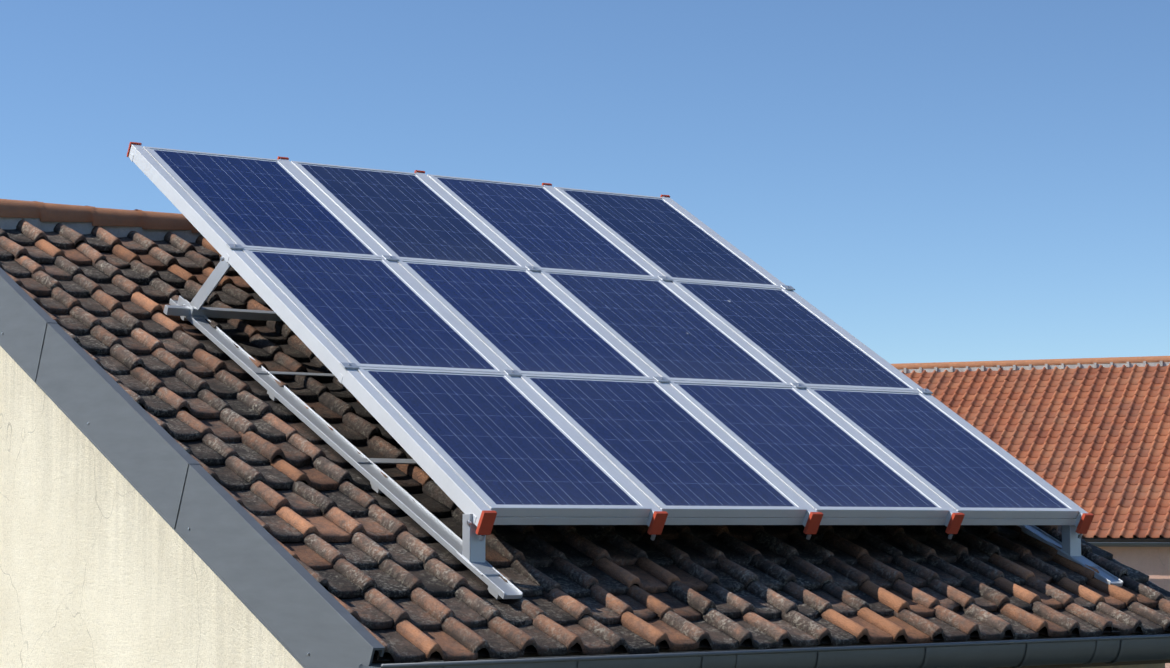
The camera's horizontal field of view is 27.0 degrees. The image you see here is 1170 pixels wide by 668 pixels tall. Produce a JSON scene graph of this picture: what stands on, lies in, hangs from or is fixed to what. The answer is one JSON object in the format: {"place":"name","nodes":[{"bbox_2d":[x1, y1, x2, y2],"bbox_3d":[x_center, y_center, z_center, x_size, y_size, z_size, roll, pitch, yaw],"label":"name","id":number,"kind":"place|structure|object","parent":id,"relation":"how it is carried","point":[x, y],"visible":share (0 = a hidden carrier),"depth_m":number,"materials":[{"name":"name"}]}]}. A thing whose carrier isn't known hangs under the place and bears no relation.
{"place":"outdoors","nodes":[
{"label":"outdoors","id":0,"kind":"place"},
{"bbox_2d":[0,0,1169,363],"label":"sky","id":1,"kind":"structure","parent":0,"point":[940,180],"materials":[{"name":"blue"}]},
{"bbox_2d":[359,633,1169,667],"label":"gutter and downpipe","id":2,"kind":"object","parent":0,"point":[1013,653],"visible":1,"depth_m":12.73,"materials":[{"name":"metal"}]},
{"bbox_2d":[946,387,1169,667],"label":"house","id":3,"kind":"structure","parent":0,"point":[1153,563],"depth_m":46.69,"materials":[{"name":"pink paint"}]},
{"bbox_2d":[891,356,1169,372],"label":"ridge","id":4,"kind":"structure","parent":3,"relation":"on","point":[1108,362],"depth_m":54.04,"materials":[{"name":"ceramic"}]},
{"bbox_2d":[902,362,1169,537],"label":"roof tiles","id":5,"kind":"object","parent":3,"relation":"on","point":[1095,442],"visible":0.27,"depth_m":51.01,"materials":[{"name":"orange tile"}]},
{"bbox_2d":[1088,542,1169,546],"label":"fascia board","id":6,"kind":"object","parent":3,"relation":"attached to","point":[1131,544],"depth_m":46.40,"materials":[{"name":"metal"}]},
{"label":"ground","id":7,"kind":"structure","parent":0,"visible":0},
{"bbox_2d":[0,346,1164,667],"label":"house walls","id":8,"kind":"structure","parent":7,"relation":"on","point":[102,564],"depth_m":13.80,"materials":[{"name":"beige paint"}]},
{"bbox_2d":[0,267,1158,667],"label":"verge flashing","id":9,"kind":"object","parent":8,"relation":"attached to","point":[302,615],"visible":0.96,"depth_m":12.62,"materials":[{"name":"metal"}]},
{"bbox_2d":[24,237,1169,667],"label":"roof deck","id":10,"kind":"structure","parent":8,"relation":"attached to","point":[858,641],"depth_m":13.37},
{"bbox_2d":[0,217,201,241],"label":"ridge mortar","id":11,"kind":"object","parent":10,"relation":"on","point":[8,223],"depth_m":16.47,"materials":[{"name":"grey concrete"}]},
{"bbox_2d":[0,199,199,232],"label":"ridge caps","id":12,"kind":"object","parent":11,"relation":"on","point":[53,212],"visible":0.23,"depth_m":16.43,"materials":[{"name":"ceramic"}]},
{"bbox_2d":[0,219,1169,662],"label":"roof tiles","id":13,"kind":"object","parent":10,"relation":"on","point":[394,579],"visible":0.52,"depth_m":13.39,"materials":[{"name":"ceramic"}]},
{"bbox_2d":[127,142,1122,598],"bbox_3d":[0.071,0.131,15.192,4.634,2.852,4.481,3,-6,-35],"label":"panel mounting","id":14,"kind":"object","parent":13,"relation":"on","point":[479,522],"visible":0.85,"depth_m":14.12,"materials":[{"name":"metal"}]},
{"bbox_2d":[143,146,1078,517],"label":"solar panels","id":15,"kind":"object","parent":14,"relation":"on","point":[479,422],"visible":0.81,"depth_m":14.91,"materials":[{"name":"glass"}]}
]}

